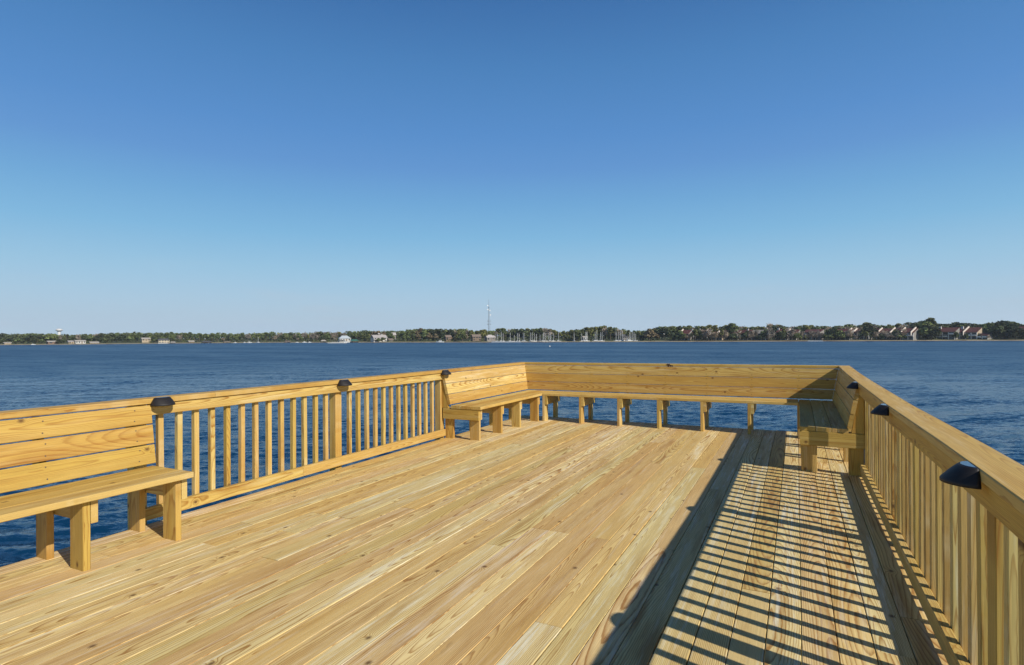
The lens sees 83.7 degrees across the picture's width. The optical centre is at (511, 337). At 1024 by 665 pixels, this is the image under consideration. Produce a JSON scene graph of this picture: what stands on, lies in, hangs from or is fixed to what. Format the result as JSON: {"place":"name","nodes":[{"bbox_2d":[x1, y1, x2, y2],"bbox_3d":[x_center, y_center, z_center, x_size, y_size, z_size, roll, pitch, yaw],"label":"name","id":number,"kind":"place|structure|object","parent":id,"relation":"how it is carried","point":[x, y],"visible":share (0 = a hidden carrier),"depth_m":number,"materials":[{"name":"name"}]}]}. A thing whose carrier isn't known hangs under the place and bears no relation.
{"place":"outdoors","nodes":[
{"label":"outdoors","id":0,"kind":"place"},
{"bbox_2d":[0,415,947,664],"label":"deck","id":1,"kind":"structure","parent":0,"point":[560,541],"depth_m":3.30,"materials":[{"name":"brown wood"}]},
{"bbox_2d":[0,405,193,571],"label":"bench","id":2,"kind":"object","parent":1,"relation":"on","point":[76,502],"visible":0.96,"depth_m":3.57,"materials":[{"name":"brown wood"}]},
{"bbox_2d":[0,362,524,529],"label":"railing","id":3,"kind":"object","parent":1,"relation":"attached to","point":[193,403],"visible":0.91,"depth_m":5.26,"materials":[{"name":"brown wood"}]},
{"bbox_2d":[150,396,174,406],"bbox_3d":[-2.540,0.468,4.190,0.088,0.060,0.172,0,0,26],"label":"solar lamp","id":4,"kind":"object","parent":3,"relation":"attached to","point":[163,401],"visible":1,"depth_m":4.16,"materials":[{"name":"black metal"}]},
{"bbox_2d":[337,379,351,385],"bbox_3d":[-1.700,0.464,5.878,0.088,0.060,0.172,0,0,26],"label":"solar lamp","id":5,"kind":"object","parent":3,"relation":"attached to","point":[346,382],"visible":1,"depth_m":5.84,"materials":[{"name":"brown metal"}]},
{"bbox_2d":[441,370,450,374],"bbox_3d":[-0.854,0.461,7.575,0.088,0.060,0.172,0,0,26],"label":"solar lamp","id":6,"kind":"object","parent":3,"relation":"attached to","point":[445,372],"visible":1,"depth_m":7.53,"materials":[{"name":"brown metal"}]},
{"bbox_2d":[442,365,549,440],"bbox_3d":[-0.123,0.994,8.596,0.607,1.045,2.522,0,0,26],"label":"bench","id":7,"kind":"object","parent":1,"relation":"on","point":[473,411],"visible":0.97,"depth_m":8.15,"materials":[{"name":"brown wood"}]},
{"bbox_2d":[525,362,841,437],"bbox_3d":[2.239,0.950,8.616,4.975,1.105,0.660,0,0,26],"label":"bench","id":8,"kind":"object","parent":1,"relation":"on","point":[781,381],"visible":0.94,"depth_m":8.56,"materials":[{"name":"brown wood"}]},
{"bbox_2d":[799,370,864,475],"bbox_3d":[3.652,0.966,6.652,0.553,1.057,2.636,0,0,26],"label":"bench","id":9,"kind":"object","parent":1,"relation":"on","point":[838,421],"visible":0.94,"depth_m":5.61,"materials":[{"name":"brown wood"}]},
{"bbox_2d":[846,382,857,388],"bbox_3d":[3.173,0.444,5.336,0.088,0.060,0.172,0,0,26],"label":"solar lamp","id":10,"kind":"object","parent":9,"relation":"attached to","point":[853,385],"visible":1,"depth_m":5.28,"materials":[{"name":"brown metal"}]},
{"bbox_2d":[838,366,1023,664],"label":"railing","id":11,"kind":"object","parent":1,"relation":"attached to","point":[959,551],"visible":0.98,"depth_m":2.36,"materials":[{"name":"brown wood"}]},
{"bbox_2d":[871,404,888,415],"bbox_3d":[2.301,0.449,3.586,0.088,0.060,0.172,0,0,26],"label":"solar lamp","id":12,"kind":"object","parent":11,"relation":"attached to","point":[882,409],"visible":1,"depth_m":3.53,"materials":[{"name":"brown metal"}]},
{"bbox_2d":[939,461,981,489],"bbox_3d":[1.432,0.434,1.841,0.088,0.060,0.172,0,0,26],"label":"solar lamp","id":13,"kind":"object","parent":11,"relation":"attached to","point":[965,474],"visible":1,"depth_m":1.79,"materials":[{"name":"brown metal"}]},
{"bbox_2d":[0,341,1023,566],"bbox_3d":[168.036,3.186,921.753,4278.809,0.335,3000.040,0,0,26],"label":"water","id":14,"kind":"structure","parent":0,"point":[974,389],"depth_m":58.12,"materials":[{"name":"blue liquid"}]},
{"bbox_2d":[0,336,1023,344],"bbox_3d":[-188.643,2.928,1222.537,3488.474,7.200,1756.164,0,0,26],"label":"shore","id":15,"kind":"structure","parent":0,"point":[526,340],"depth_m":525.37,"materials":[{"name":"green plant"}]},
{"bbox_2d":[2,334,12,341],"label":"oak tree","id":16,"kind":"object","parent":15,"relation":"on","point":[6,337],"visible":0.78,"depth_m":593.75,"materials":[{"name":"green plant"}]},
{"bbox_2d":[26,334,37,343],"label":"evergreen oak","id":17,"kind":"object","parent":15,"relation":"on","point":[31,338],"visible":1,"depth_m":553.00,"materials":[{"name":"green plant"}]},
{"bbox_2d":[36,334,49,340],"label":"evergreen oak","id":18,"kind":"object","parent":15,"relation":"on","point":[40,337],"visible":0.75,"depth_m":585.69,"materials":[{"name":"green plant"}]},
{"bbox_2d":[42,333,53,340],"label":"broadleaf tree","id":19,"kind":"object","parent":15,"relation":"on","point":[49,336],"visible":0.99,"depth_m":588.56,"materials":[{"name":"green plant"}]},
{"bbox_2d":[61,334,70,339],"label":"oak tree","id":20,"kind":"object","parent":15,"relation":"on","point":[66,336],"visible":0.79,"depth_m":608.61,"materials":[{"name":"green plant"}]},
{"bbox_2d":[74,340,85,343],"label":"house","id":21,"kind":"structure","parent":15,"relation":"on","point":[80,341],"depth_m":557.88,"materials":[{"name":"beige"}]},
{"bbox_2d":[86,334,93,341],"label":"broadleaf tree","id":22,"kind":"object","parent":15,"relation":"on","point":[89,337],"visible":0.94,"depth_m":607.82,"materials":[{"name":"green plant"}]},
{"bbox_2d":[92,333,109,341],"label":"evergreen oak","id":23,"kind":"object","parent":15,"relation":"on","point":[96,337],"visible":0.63,"depth_m":604.94,"materials":[{"name":"green plant"}]},
{"bbox_2d":[103,334,112,342],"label":"oak tree","id":24,"kind":"object","parent":15,"relation":"on","point":[107,337],"visible":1,"depth_m":580.06,"materials":[{"name":"green plant"}]},
{"bbox_2d":[114,333,128,340],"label":"oak tree","id":25,"kind":"object","parent":15,"relation":"on","point":[122,336],"visible":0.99,"depth_m":625.98,"materials":[{"name":"green plant"}]},
{"bbox_2d":[126,333,138,340],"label":"broadleaf tree","id":26,"kind":"object","parent":15,"relation":"on","point":[132,336],"visible":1,"depth_m":631.16,"materials":[{"name":"green plant"}]},
{"bbox_2d":[140,338,150,342],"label":"house","id":27,"kind":"structure","parent":15,"relation":"on","point":[145,340],"depth_m":612.04,"materials":[{"name":"beige"}]},
{"bbox_2d":[151,332,160,338],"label":"oak tree","id":28,"kind":"object","parent":15,"relation":"on","point":[156,334],"visible":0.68,"depth_m":656.70,"materials":[{"name":"green plant"}]},
{"bbox_2d":[157,338,168,342],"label":"house","id":29,"kind":"structure","parent":15,"relation":"on","point":[162,340],"depth_m":610.51,"materials":[{"name":"white"}]},
{"bbox_2d":[161,332,172,337],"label":"broadleaf tree","id":30,"kind":"object","parent":15,"relation":"on","point":[166,335],"visible":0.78,"depth_m":652.33,"materials":[{"name":"green plant"}]},
{"bbox_2d":[225,334,232,339],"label":"oak tree","id":31,"kind":"object","parent":15,"relation":"on","point":[229,337],"visible":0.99,"depth_m":656.38,"materials":[{"name":"green plant"}]},
{"bbox_2d":[279,333,290,339],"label":"broadleaf tree","id":32,"kind":"object","parent":15,"relation":"on","point":[283,336],"visible":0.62,"depth_m":687.49,"materials":[{"name":"green plant"}]},
{"bbox_2d":[315,331,324,340],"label":"oak tree","id":33,"kind":"object","parent":15,"relation":"on","point":[320,333],"visible":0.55,"depth_m":651.93,"materials":[{"name":"green plant"}]},
{"bbox_2d":[324,332,330,338],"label":"broadleaf tree","id":34,"kind":"object","parent":15,"relation":"on","point":[327,334],"visible":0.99,"depth_m":627.73,"materials":[{"name":"green plant"}]},
{"bbox_2d":[338,336,350,341],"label":"house","id":35,"kind":"structure","parent":15,"relation":"on","point":[344,338],"depth_m":600.19,"materials":[{"name":"silver metal"}]},
{"bbox_2d":[359,332,368,340],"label":"oak tree","id":36,"kind":"object","parent":15,"relation":"on","point":[364,336],"visible":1,"depth_m":599.07,"materials":[{"name":"green plant"}]},
{"bbox_2d":[370,333,387,341],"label":"house","id":37,"kind":"structure","parent":15,"relation":"on","point":[373,338],"depth_m":578.44,"materials":[{"name":"grey"}]},
{"bbox_2d":[433,328,445,338],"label":"evergreen oak","id":38,"kind":"object","parent":15,"relation":"on","point":[438,332],"visible":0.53,"depth_m":580.05,"materials":[{"name":"green plant"}]},
{"bbox_2d":[439,332,445,340],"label":"oak tree","id":39,"kind":"object","parent":15,"relation":"on","point":[441,335],"visible":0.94,"depth_m":552.22,"materials":[{"name":"green plant"}]},
{"bbox_2d":[444,335,451,340],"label":"house","id":40,"kind":"structure","parent":15,"relation":"on","point":[448,337],"depth_m":546.20,"materials":[{"name":"grey"}]},
{"bbox_2d":[445,329,455,336],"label":"evergreen oak","id":41,"kind":"object","parent":15,"relation":"on","point":[450,332],"visible":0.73,"depth_m":582.38,"materials":[{"name":"green plant"}]},
{"bbox_2d":[458,331,466,340],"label":"broadleaf tree","id":42,"kind":"object","parent":15,"relation":"on","point":[461,335],"visible":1,"depth_m":527.34,"materials":[{"name":"green plant"}]},
{"bbox_2d":[471,334,481,340],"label":"house","id":43,"kind":"structure","parent":15,"relation":"on","point":[475,337],"depth_m":530.07,"materials":[{"name":"brown"}]},
{"bbox_2d":[481,329,487,335],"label":"pine tree","id":44,"kind":"object","parent":15,"relation":"on","point":[483,333],"visible":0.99,"depth_m":514.47,"materials":[{"name":"green plant"}]},
{"bbox_2d":[484,335,492,341],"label":"house","id":45,"kind":"structure","parent":15,"relation":"on","point":[488,338],"depth_m":524.39,"materials":[{"name":"grey"}]},
{"bbox_2d":[487,305,490,330],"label":"radio tower","id":46,"kind":"structure","parent":15,"relation":"on","point":[489,315],"depth_m":799.83,"materials":[{"name":"silver metal"}]},
{"bbox_2d":[2,324,1002,341],"bbox_3d":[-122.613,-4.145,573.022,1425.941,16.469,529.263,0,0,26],"label":"woodland","id":47,"kind":"object","parent":15,"relation":"on","point":[453,337],"visible":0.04,"depth_m":657.62,"materials":[{"name":"green plant"}]},
{"bbox_2d":[501,328,506,338],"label":"pine tree","id":48,"kind":"object","parent":15,"relation":"on","point":[503,332],"visible":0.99,"depth_m":559.60,"materials":[{"name":"green plant"}]},
{"bbox_2d":[506,329,516,339],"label":"oak tree","id":49,"kind":"object","parent":15,"relation":"on","point":[511,333],"visible":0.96,"depth_m":557.51,"materials":[{"name":"green plant"}]},
{"bbox_2d":[2,336,1023,343],"bbox_3d":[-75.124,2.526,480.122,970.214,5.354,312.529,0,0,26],"label":"undergrowth","id":50,"kind":"object","parent":15,"relation":"on","point":[772,338],"visible":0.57,"depth_m":547.68,"materials":[{"name":"green plant"}]},
{"bbox_2d":[514,328,530,337],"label":"oak tree","id":51,"kind":"object","parent":15,"relation":"on","point":[524,332],"visible":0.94,"depth_m":552.62,"materials":[{"name":"green plant"}]},
{"bbox_2d":[530,329,536,337],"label":"oak tree","id":52,"kind":"object","parent":15,"relation":"on","point":[532,331],"visible":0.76,"depth_m":555.87,"materials":[{"name":"green plant"}]},
{"bbox_2d":[535,328,545,339],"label":"oak tree","id":53,"kind":"object","parent":15,"relation":"on","point":[540,331],"visible":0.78,"depth_m":554.16,"materials":[{"name":"green plant"}]},
{"bbox_2d":[542,328,551,336],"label":"bare tree","id":54,"kind":"object","parent":15,"relation":"on","point":[547,333],"visible":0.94,"depth_m":536.65,"materials":[{"name":"grey plant"}]},
{"bbox_2d":[570,329,582,340],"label":"oak tree","id":55,"kind":"object","parent":15,"relation":"on","point":[576,333],"visible":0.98,"depth_m":527.70,"materials":[{"name":"green plant"}]},
{"bbox_2d":[583,327,590,337],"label":"pine tree","id":56,"kind":"object","parent":15,"relation":"on","point":[586,329],"visible":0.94,"depth_m":537.35,"materials":[{"name":"green plant"}]},
{"bbox_2d":[588,327,594,338],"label":"pine tree","id":57,"kind":"object","parent":15,"relation":"on","point":[591,329],"visible":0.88,"depth_m":538.44,"materials":[{"name":"green plant"}]},
{"bbox_2d":[602,327,611,339],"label":"bare tree","id":58,"kind":"object","parent":15,"relation":"on","point":[604,330],"visible":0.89,"depth_m":525.61,"materials":[{"name":"grey plant"}]},
{"bbox_2d":[607,327,613,339],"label":"pine tree","id":59,"kind":"object","parent":15,"relation":"on","point":[610,329],"visible":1,"depth_m":521.21,"materials":[{"name":"green plant"}]},
{"bbox_2d":[612,327,617,337],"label":"oak tree","id":60,"kind":"object","parent":15,"relation":"on","point":[614,330],"visible":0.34,"depth_m":541.37,"materials":[{"name":"green plant"}]},
{"bbox_2d":[621,334,628,339],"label":"house","id":61,"kind":"structure","parent":15,"relation":"on","point":[624,336],"depth_m":517.41,"materials":[{"name":"grey"}]},
{"bbox_2d":[631,330,638,337],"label":"oak tree","id":62,"kind":"object","parent":15,"relation":"on","point":[634,332],"visible":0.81,"depth_m":532.64,"materials":[{"name":"green plant"}]},
{"bbox_2d":[645,328,654,339],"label":"autumn tree","id":63,"kind":"object","parent":15,"relation":"on","point":[649,333],"visible":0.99,"depth_m":474.96,"materials":[{"name":"brown plant"}]},
{"bbox_2d":[655,326,675,339],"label":"oak tree","id":64,"kind":"object","parent":15,"relation":"on","point":[664,332],"visible":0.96,"depth_m":509.56,"materials":[{"name":"green plant"}]},
{"bbox_2d":[675,331,685,337],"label":"broadleaf tree","id":65,"kind":"object","parent":15,"relation":"on","point":[680,334],"visible":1,"depth_m":463.52,"materials":[{"name":"green plant"}]},
{"bbox_2d":[679,329,691,339],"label":"condominium","id":66,"kind":"structure","parent":15,"relation":"on","point":[686,332],"depth_m":472.60,"materials":[{"name":"red tile"}]},
{"bbox_2d":[692,329,697,340],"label":"pine tree","id":67,"kind":"object","parent":15,"relation":"on","point":[694,331],"visible":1,"depth_m":459.74,"materials":[{"name":"green plant"}]},
{"bbox_2d":[693,330,704,338],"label":"oak tree","id":68,"kind":"object","parent":15,"relation":"on","point":[701,334],"visible":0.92,"depth_m":460.05,"materials":[{"name":"green plant"}]},
{"bbox_2d":[691,328,710,339],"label":"condominium","id":69,"kind":"structure","parent":15,"relation":"on","point":[693,337],"depth_m":473.16,"materials":[{"name":"red tile"}]},
{"bbox_2d":[702,328,711,340],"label":"bare tree","id":70,"kind":"object","parent":15,"relation":"on","point":[708,331],"visible":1,"depth_m":456.80,"materials":[{"name":"grey plant"}]},
{"bbox_2d":[711,325,717,332],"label":"pine tree","id":71,"kind":"object","parent":15,"relation":"on","point":[715,327],"visible":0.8,"depth_m":502.46,"materials":[{"name":"green plant"}]},
{"bbox_2d":[711,331,719,340],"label":"bare tree","id":72,"kind":"object","parent":15,"relation":"on","point":[713,334],"visible":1,"depth_m":455.32,"materials":[{"name":"brown plant"}]},
{"bbox_2d":[726,323,737,332],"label":"pine tree","id":73,"kind":"object","parent":15,"relation":"on","point":[733,326],"visible":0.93,"depth_m":462.64,"materials":[{"name":"green plant"}]},
{"bbox_2d":[729,333,738,340],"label":"oak tree","id":74,"kind":"object","parent":15,"relation":"on","point":[733,336],"visible":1,"depth_m":450.00,"materials":[{"name":"green plant"}]},
{"bbox_2d":[742,330,751,340],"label":"oak tree","id":75,"kind":"object","parent":15,"relation":"on","point":[745,334],"visible":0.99,"depth_m":450.55,"materials":[{"name":"green plant"}]},
{"bbox_2d":[740,328,769,339],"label":"condominium","id":76,"kind":"structure","parent":15,"relation":"on","point":[751,338],"depth_m":458.72,"materials":[{"name":"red tile"}]},
{"bbox_2d":[760,329,767,339],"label":"broadleaf tree","id":77,"kind":"object","parent":15,"relation":"on","point":[763,332],"visible":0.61,"depth_m":448.44,"materials":[{"name":"green plant"}]},
{"bbox_2d":[773,331,787,338],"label":"oak tree","id":78,"kind":"object","parent":15,"relation":"on","point":[781,335],"visible":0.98,"depth_m":442.58,"materials":[{"name":"green plant"}]},
{"bbox_2d":[775,327,789,339],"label":"condominium","id":79,"kind":"structure","parent":15,"relation":"on","point":[778,329],"depth_m":451.63,"materials":[{"name":"red tile"}]},
{"bbox_2d":[786,328,794,339],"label":"bare tree","id":80,"kind":"object","parent":15,"relation":"on","point":[789,333],"visible":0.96,"depth_m":442.82,"materials":[{"name":"brown plant"}]},
{"bbox_2d":[792,333,802,340],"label":"broadleaf tree","id":81,"kind":"object","parent":15,"relation":"on","point":[798,335],"visible":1,"depth_m":438.26,"materials":[{"name":"green plant"}]},
{"bbox_2d":[802,325,810,331],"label":"pine tree","id":82,"kind":"object","parent":15,"relation":"on","point":[806,327],"visible":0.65,"depth_m":481.09,"materials":[{"name":"green plant"}]},
{"bbox_2d":[808,330,815,339],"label":"bare tree","id":83,"kind":"object","parent":15,"relation":"on","point":[813,333],"visible":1,"depth_m":438.46,"materials":[{"name":"brown plant"}]},
{"bbox_2d":[802,329,823,339],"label":"condominium","id":84,"kind":"structure","parent":15,"relation":"on","point":[816,330],"depth_m":446.32,"materials":[{"name":"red tile"}]},
{"bbox_2d":[825,328,834,339],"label":"oak tree","id":85,"kind":"object","parent":15,"relation":"on","point":[830,331],"visible":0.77,"depth_m":431.81,"materials":[{"name":"green plant"}]},
{"bbox_2d":[835,330,845,339],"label":"broadleaf tree","id":86,"kind":"object","parent":15,"relation":"on","point":[839,333],"visible":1,"depth_m":429.09,"materials":[{"name":"green plant"}]},
{"bbox_2d":[832,328,853,339],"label":"condominium","id":87,"kind":"structure","parent":15,"relation":"on","point":[846,337],"depth_m":440.16,"materials":[{"name":"red tile"}]},
{"bbox_2d":[844,324,855,328],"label":"broadleaf tree","id":88,"kind":"object","parent":15,"relation":"on","point":[850,326],"visible":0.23,"depth_m":483.84,"materials":[{"name":"green plant"}]},
{"bbox_2d":[854,328,872,339],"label":"condominium","id":89,"kind":"structure","parent":15,"relation":"on","point":[862,336],"depth_m":437.24,"materials":[{"name":"beige tile"}]},
{"bbox_2d":[863,323,878,335],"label":"evergreen oak","id":90,"kind":"object","parent":15,"relation":"on","point":[869,328],"visible":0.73,"depth_m":433.73,"materials":[{"name":"green plant"}]},
{"bbox_2d":[890,329,901,339],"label":"oak tree","id":91,"kind":"object","parent":15,"relation":"on","point":[893,332],"visible":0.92,"depth_m":420.05,"materials":[{"name":"green plant"}]},
{"bbox_2d":[875,327,917,339],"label":"condominium","id":92,"kind":"structure","parent":15,"relation":"on","point":[912,333],"depth_m":421.80,"materials":[{"name":"red tile"}]},
{"bbox_2d":[895,328,906,339],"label":"bare tree","id":93,"kind":"object","parent":15,"relation":"on","point":[904,329],"visible":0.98,"depth_m":418.65,"materials":[{"name":"brown plant"}]},
{"bbox_2d":[912,321,941,338],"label":"broadleaf tree","id":94,"kind":"object","parent":15,"relation":"on","point":[922,325],"visible":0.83,"depth_m":419.78,"materials":[{"name":"green plant"}]},
{"bbox_2d":[921,325,941,339],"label":"evergreen oak","id":95,"kind":"object","parent":15,"relation":"on","point":[932,333],"visible":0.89,"depth_m":414.33,"materials":[{"name":"green plant"}]},
{"bbox_2d":[925,317,938,338],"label":"pine tree","id":96,"kind":"object","parent":15,"relation":"on","point":[932,321],"visible":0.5,"depth_m":443.19,"materials":[{"name":"green plant"}]},
{"bbox_2d":[936,326,959,339],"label":"condominium","id":97,"kind":"structure","parent":15,"relation":"on","point":[946,332],"depth_m":415.92,"materials":[{"name":"red tile"}]},
{"bbox_2d":[950,331,958,339],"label":"oak tree","id":98,"kind":"object","parent":15,"relation":"on","point":[955,334],"visible":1,"depth_m":410.75,"materials":[{"name":"green plant"}]},
{"bbox_2d":[955,323,983,332],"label":"evergreen oak","id":99,"kind":"object","parent":15,"relation":"on","point":[968,324],"visible":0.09,"depth_m":444.09,"materials":[{"name":"green plant"}]},
{"bbox_2d":[959,326,981,338],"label":"condominium","id":100,"kind":"structure","parent":15,"relation":"on","point":[970,331],"depth_m":411.63,"materials":[{"name":"white tile"}]},
{"bbox_2d":[980,324,987,332],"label":"broadleaf tree","id":101,"kind":"object","parent":15,"relation":"on","point":[984,327],"visible":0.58,"depth_m":440.18,"materials":[{"name":"green plant"}]},
{"bbox_2d":[977,333,992,339],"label":"condominium","id":102,"kind":"structure","parent":15,"relation":"on","point":[982,335],"depth_m":404.73,"materials":[{"name":"red tile"}]},
{"bbox_2d":[987,322,1012,338],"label":"oak tree","id":103,"kind":"object","parent":15,"relation":"on","point":[995,330],"visible":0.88,"depth_m":403.42,"materials":[{"name":"green plant"}]},
{"bbox_2d":[1004,325,1016,338],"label":"evergreen oak","id":104,"kind":"object","parent":15,"relation":"on","point":[1008,329],"visible":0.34,"depth_m":402.15,"materials":[{"name":"green plant"}]},
{"bbox_2d":[1002,321,1018,326],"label":"oak tree","id":105,"kind":"object","parent":15,"relation":"on","point":[1013,323],"visible":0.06,"depth_m":437.85,"materials":[{"name":"green plant"}]},
{"bbox_2d":[1005,327,1023,338],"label":"evergreen oak","id":106,"kind":"object","parent":15,"relation":"on","point":[1013,331],"visible":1,"depth_m":393.26,"materials":[{"name":"green plant"}]},
{"bbox_2d":[0,0,1023,338],"label":"sky","id":107,"kind":"structure","parent":0,"point":[175,166],"materials":[{"name":"blue"}]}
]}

